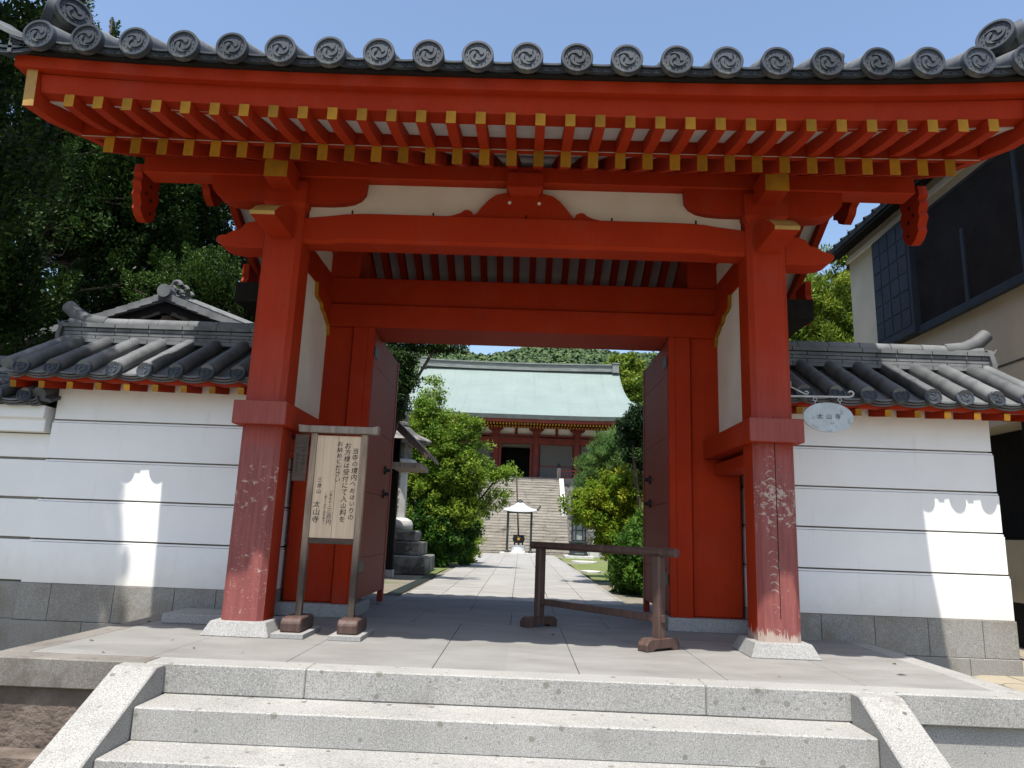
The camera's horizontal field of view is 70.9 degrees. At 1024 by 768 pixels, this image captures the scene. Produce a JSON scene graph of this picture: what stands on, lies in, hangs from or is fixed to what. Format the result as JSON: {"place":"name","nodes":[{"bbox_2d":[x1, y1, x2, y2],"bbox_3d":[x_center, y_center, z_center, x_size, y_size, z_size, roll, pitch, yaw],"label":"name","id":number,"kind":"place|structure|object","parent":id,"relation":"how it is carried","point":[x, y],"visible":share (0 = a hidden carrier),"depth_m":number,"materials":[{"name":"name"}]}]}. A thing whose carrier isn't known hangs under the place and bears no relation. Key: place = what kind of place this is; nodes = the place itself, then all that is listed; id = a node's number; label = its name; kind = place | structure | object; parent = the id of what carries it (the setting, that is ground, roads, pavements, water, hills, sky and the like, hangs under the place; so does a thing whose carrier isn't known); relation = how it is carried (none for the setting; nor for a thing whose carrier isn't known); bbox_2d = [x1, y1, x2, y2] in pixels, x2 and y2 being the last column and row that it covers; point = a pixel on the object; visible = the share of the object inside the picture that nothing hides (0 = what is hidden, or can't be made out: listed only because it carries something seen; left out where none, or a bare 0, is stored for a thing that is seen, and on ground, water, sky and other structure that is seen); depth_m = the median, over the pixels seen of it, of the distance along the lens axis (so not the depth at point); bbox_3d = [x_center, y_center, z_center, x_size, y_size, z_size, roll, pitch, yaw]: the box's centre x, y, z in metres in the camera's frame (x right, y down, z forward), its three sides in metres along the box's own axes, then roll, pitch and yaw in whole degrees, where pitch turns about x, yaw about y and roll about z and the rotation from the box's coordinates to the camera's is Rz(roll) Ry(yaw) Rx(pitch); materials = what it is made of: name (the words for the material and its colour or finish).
{"place":"outdoors","nodes":[
{"label":"outdoors","id":0,"kind":"place"},
{"bbox_2d":[0,0,1023,354],"label":"sky","id":1,"kind":"structure","parent":0,"point":[752,27],"materials":[{"name":"blue"}]},
{"bbox_2d":[402,553,626,604],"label":"path","id":2,"kind":"structure","parent":0,"point":[497,576],"depth_m":16.11,"materials":[{"name":"grey stone"}]},
{"bbox_2d":[500,500,540,554],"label":"incense pavilion","id":3,"kind":"structure","parent":2,"relation":"on","point":[520,507],"depth_m":38.41,"materials":[{"name":"metal"}]},
{"bbox_2d":[511,535,525,552],"bbox_3d":[0.348,8.570,38.604,0.800,0.929,0.800,2,-12,1],"label":"incense burner","id":4,"kind":"object","parent":3,"relation":"on","point":[518,539],"visible":1,"depth_m":38.34,"materials":[{"name":"black metal"}]},
{"bbox_2d":[567,517,604,554],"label":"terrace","id":5,"kind":"structure","parent":0,"point":[569,526],"depth_m":44.15,"materials":[{"name":"stone"}]},
{"bbox_2d":[369,552,1004,685],"bbox_3d":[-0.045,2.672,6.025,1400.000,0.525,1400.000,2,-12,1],"label":"ground","id":6,"kind":"structure","parent":0,"point":[396,581],"depth_m":15.96,"materials":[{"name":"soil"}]},
{"bbox_2d":[0,356,61,650],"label":"wall","id":7,"kind":"structure","parent":6,"relation":"on","point":[27,416],"depth_m":7.54,"materials":[{"name":"paint"}]},
{"bbox_2d":[0,0,95,255],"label":"juniper tree","id":8,"kind":"object","parent":6,"relation":"on","point":[21,174],"visible":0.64,"depth_m":8.65,"materials":[{"name":"green plant"}]},
{"bbox_2d":[58,17,121,317],"bbox_3d":[-9.638,-2.461,15.252,1.239,12.550,0.788,2,-12,1],"label":"juniper tree","id":9,"kind":"object","parent":6,"relation":"on","point":[114,32],"visible":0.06,"depth_m":16.47,"materials":[{"name":"green plant"}]},
{"bbox_2d":[0,0,231,355],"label":"juniper tree","id":10,"kind":"object","parent":6,"relation":"on","point":[90,205],"visible":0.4,"depth_m":14.24,"materials":[{"name":"green plant"}]},
{"bbox_2d":[6,280,252,352],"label":"tiled house","id":11,"kind":"structure","parent":6,"relation":"on","point":[172,302],"depth_m":12.56,"materials":[{"name":"tile"}]},
{"bbox_2d":[0,301,292,648],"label":"boundary wall","id":12,"kind":"structure","parent":6,"relation":"on","point":[133,515],"depth_m":7.42,"materials":[{"name":"paint"}]},
{"bbox_2d":[119,241,254,322],"bbox_3d":[-5.551,0.326,14.029,5.019,6.900,2.028,2,-12,1],"label":"juniper tree","id":13,"kind":"object","parent":6,"relation":"on","point":[212,287],"visible":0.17,"depth_m":13.93,"materials":[{"name":"green plant"}]},
{"bbox_2d":[31,202,385,344],"bbox_3d":[-7.251,-1.338,17.061,9.776,11.242,3.114,3,-12,-4],"label":"juniper tree","id":14,"kind":"object","parent":6,"relation":"on","point":[216,231],"visible":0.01,"depth_m":16.62,"materials":[{"name":"green plant"}]},
{"bbox_2d":[383,575,435,595],"bbox_3d":[-2.040,4.098,14.537,0.230,0.075,6.800,2,-12,1],"label":"drain cover","id":15,"kind":"object","parent":6,"relation":"on","point":[401,590],"visible":0.5,"depth_m":14.14,"materials":[{"name":"grey metal"}]},
{"bbox_2d":[385,422,438,576],"bbox_3d":[-3.862,2.162,17.161,3.995,4.693,1.990,2,-12,1],"label":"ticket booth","id":16,"kind":"object","parent":6,"relation":"on","point":[398,466],"visible":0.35,"depth_m":17.26,"materials":[{"name":"brown wood"}]},
{"bbox_2d":[393,414,434,574],"bbox_3d":[-3.099,2.822,19.512,2.000,4.410,2.000,2,-12,1],"label":"stone lantern","id":17,"kind":"object","parent":6,"relation":"on","point":[411,557],"visible":0.38,"depth_m":18.88,"materials":[{"name":"grey stone"}]},
{"bbox_2d":[384,342,470,436],"bbox_3d":[-3.304,0.739,15.892,4.412,7.037,2.530,-3,-13,22],"label":"cedar tree","id":18,"kind":"object","parent":6,"relation":"on","point":[407,380],"visible":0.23,"depth_m":15.99,"materials":[{"name":"green plant"}]},
{"bbox_2d":[405,498,485,567],"bbox_3d":[-2.337,4.663,23.095,3.846,2.648,2.463,13,-16,-41],"label":"dense shrub","id":19,"kind":"object","parent":6,"relation":"on","point":[446,547],"visible":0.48,"depth_m":22.31,"materials":[{"name":"green plant"}]},
{"bbox_2d":[405,373,523,534],"bbox_3d":[-2.263,2.751,23.328,5.308,6.256,2.683,2,-12,1],"label":"broadleaf tree","id":20,"kind":"object","parent":6,"relation":"on","point":[452,482],"visible":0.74,"depth_m":22.80,"materials":[{"name":"green plant"}]},
{"bbox_2d":[454,516,486,562],"bbox_3d":[-1.728,5.547,25.803,1.690,2.143,1.722,2,-12,1],"label":"shrub","id":21,"kind":"object","parent":6,"relation":"on","point":[472,555],"visible":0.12,"depth_m":25.57,"materials":[{"name":"green plant"}]},
{"bbox_2d":[28,662,950,767],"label":"stone stairs","id":22,"kind":"structure","parent":6,"relation":"on","point":[127,715],"depth_m":4.26,"materials":[{"name":"stone"}]},
{"bbox_2d":[413,481,584,531],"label":"terrace","id":23,"kind":"structure","parent":6,"relation":"on","point":[568,488],"depth_m":49.10,"materials":[{"name":"stone"}]},
{"bbox_2d":[408,356,634,481],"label":"temple hall","id":24,"kind":"structure","parent":23,"relation":"on","point":[545,421],"depth_m":53.12,"materials":[{"name":"red wood"}]},
{"bbox_2d":[599,350,647,404],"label":"camphor tree","id":25,"kind":"object","parent":23,"relation":"on","point":[631,369],"visible":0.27,"depth_m":66.08,"materials":[{"name":"green plant"}]},
{"bbox_2d":[0,595,1023,767],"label":"stone platform","id":26,"kind":"structure","parent":6,"relation":"on","point":[454,651],"depth_m":4.82,"materials":[{"name":"stone"}]},
{"bbox_2d":[161,608,221,624],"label":"step block","id":27,"kind":"structure","parent":26,"relation":"on","point":[203,616],"depth_m":6.54,"materials":[{"name":"stone"}]},
{"bbox_2d":[270,626,320,638],"bbox_3d":[-1.846,2.123,6.160,0.270,0.039,0.540,2,-12,1],"label":"stone pad","id":28,"kind":"object","parent":26,"relation":"on","point":[278,634],"visible":0.72,"depth_m":5.92,"materials":[{"name":"stone"}]},
{"bbox_2d":[280,424,380,634],"bbox_3d":[-1.590,1.244,6.340,0.724,1.770,0.409,2,-12,1],"label":"notice board","id":29,"kind":"object","parent":28,"relation":"on","point":[335,491],"visible":1,"depth_m":6.36,"materials":[{"name":"brown wood"}]},
{"bbox_2d":[328,628,373,641],"bbox_3d":[-1.371,2.139,6.152,0.270,0.039,0.540,2,-12,1],"label":"stone pad","id":30,"kind":"object","parent":26,"relation":"on","point":[358,637],"visible":0.74,"depth_m":5.90,"materials":[{"name":"stone"}]},
{"bbox_2d":[0,0,1023,660],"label":"temple gate","id":31,"kind":"structure","parent":26,"relation":"on","point":[676,208],"depth_m":6.52,"materials":[{"name":"wood"}]},
{"bbox_2d":[291,432,309,480],"bbox_3d":[-1.884,0.640,6.426,0.123,0.447,0.028,2,-12,1],"label":"hanging plank","id":32,"kind":"object","parent":31,"relation":"attached to","point":[300,459],"visible":1,"depth_m":6.41,"materials":[{"name":"brown wood"}]},
{"bbox_2d":[356,331,399,601],"bbox_3d":[-1.579,1.064,8.594,0.135,3.080,1.620,2,-12,1],"label":"door leaf","id":33,"kind":"structure","parent":31,"relation":"in","point":[385,371],"depth_m":8.55,"materials":[{"name":"brown wood"}]},
{"bbox_2d":[643,340,669,615],"bbox_3d":[1.688,1.174,8.532,0.135,3.080,1.620,2,-12,1],"label":"door leaf","id":34,"kind":"structure","parent":31,"relation":"in","point":[655,378],"depth_m":8.55,"materials":[{"name":"brown wood"}]},
{"bbox_2d":[790,381,854,431],"bbox_3d":[2.772,0.205,6.432,0.593,0.453,0.017,2,-12,1],"label":"hanging sign","id":35,"kind":"object","parent":31,"relation":"attached to","point":[828,417],"visible":0.94,"depth_m":6.41,"materials":[{"name":"metal"}]},
{"bbox_2d":[520,541,679,652],"bbox_3d":[0.785,1.933,6.737,0.409,0.838,1.950,11,-14,-35],"label":"wooden barrier","id":36,"kind":"object","parent":26,"relation":"on","point":[658,639],"visible":1,"depth_m":6.46,"materials":[{"name":"brown wood"}]},
{"bbox_2d":[516,470,519,544],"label":"pole","id":37,"kind":"object","parent":6,"relation":"on","point":[517,500],"visible":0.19,"depth_m":40.16,"materials":[{"name":"brown metal"}]},
{"bbox_2d":[427,556,608,581],"bbox_3d":[0.471,7.077,28.597,12.480,0.062,21.000,2,-12,1],"label":"moss","id":38,"kind":"object","parent":6,"relation":"on","point":[601,566],"visible":0.14,"depth_m":25.29,"materials":[{"name":"green plant"}]},
{"bbox_2d":[563,515,593,558],"bbox_3d":[3.361,7.548,36.227,1.440,2.410,1.440,2,-12,1],"label":"bronze lantern","id":39,"kind":"object","parent":38,"relation":"on","point":[578,534],"visible":0.5,"depth_m":35.93,"materials":[{"name":"metal"}]},
{"bbox_2d":[587,529,601,557],"bbox_3d":[4.391,7.991,38.575,1.040,2.570,0.901,2,-12,1],"label":"stone lantern","id":40,"kind":"object","parent":38,"relation":"on","point":[595,554],"visible":0.04,"depth_m":38.03,"materials":[{"name":"grey stone"}]},
{"bbox_2d":[474,477,568,554],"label":"stone staircase","id":41,"kind":"structure","parent":6,"relation":"on","point":[549,522],"depth_m":43.73,"materials":[{"name":"grey stone"}]},
{"bbox_2d":[571,561,596,563],"bbox_3d":[3.105,7.636,30.799,1.100,0.080,1.800,2,-12,1],"label":"stepping stone","id":42,"kind":"object","parent":6,"relation":"on","point":[586,562],"visible":0.79,"depth_m":30.38,"materials":[{"name":"grey stone"}]},
{"bbox_2d":[581,570,600,573],"bbox_3d":[2.488,5.912,22.584,0.600,0.080,1.000,2,-12,1],"label":"stepping stone","id":43,"kind":"object","parent":6,"relation":"on","point":[590,571],"visible":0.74,"depth_m":22.35,"materials":[{"name":"grey stone"}]},
{"bbox_2d":[557,463,642,574],"bbox_3d":[2.455,3.398,17.493,2.815,3.030,2.137,2,-12,1],"label":"maple tree","id":44,"kind":"object","parent":6,"relation":"on","point":[606,506],"visible":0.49,"depth_m":17.16,"materials":[{"name":"green plant"}]},
{"bbox_2d":[569,424,642,488],"bbox_3d":[2.585,3.131,19.440,2.140,4.220,1.580,2,-12,1],"label":"pine tree","id":45,"kind":"object","parent":6,"relation":"on","point":[605,452],"visible":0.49,"depth_m":19.36,"materials":[{"name":"green plant"}]},
{"bbox_2d":[604,504,642,596],"bbox_3d":[2.716,3.443,14.786,1.670,2.016,2.243,2,-12,1],"label":"laurel shrub","id":46,"kind":"object","parent":6,"relation":"on","point":[626,573],"visible":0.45,"depth_m":14.46,"materials":[{"name":"green plant"}]},
{"bbox_2d":[612,401,642,510],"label":"dark maple","id":47,"kind":"object","parent":6,"relation":"on","point":[629,424],"visible":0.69,"depth_m":16.86,"materials":[{"name":"green plant"}]},
{"bbox_2d":[788,230,853,342],"bbox_3d":[8.410,0.444,19.680,4.468,10.048,2.565,5,-12,-13],"label":"podocarpus tree","id":48,"kind":"object","parent":6,"relation":"on","point":[832,321],"visible":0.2,"depth_m":19.60,"materials":[{"name":"green plant"}]},
{"bbox_2d":[740,330,1023,676],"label":"boundary wall","id":49,"kind":"structure","parent":6,"relation":"on","point":[901,547],"depth_m":7.28,"materials":[{"name":"paint"}]},
{"bbox_2d":[826,144,1023,647],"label":"cream house","id":50,"kind":"structure","parent":6,"relation":"on","point":[956,275],"depth_m":9.71,"materials":[{"name":"black wood"}]},
{"bbox_2d":[916,144,1023,332],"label":"window","id":51,"kind":"structure","parent":50,"relation":"in","point":[970,255],"depth_m":9.51,"materials":[{"name":"glass"}]},
{"bbox_2d":[973,647,1023,692],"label":"pavement","id":52,"kind":"structure","parent":0,"point":[1014,682],"depth_m":6.75,"materials":[{"name":"beige concrete"}]},
{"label":"hill","id":53,"kind":"structure","parent":0,"visible":0},
{"bbox_2d":[398,347,657,403],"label":"forest","id":54,"kind":"object","parent":53,"relation":"on","point":[555,355],"visible":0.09,"depth_m":216.54,"materials":[{"name":"green plant"}]}
]}

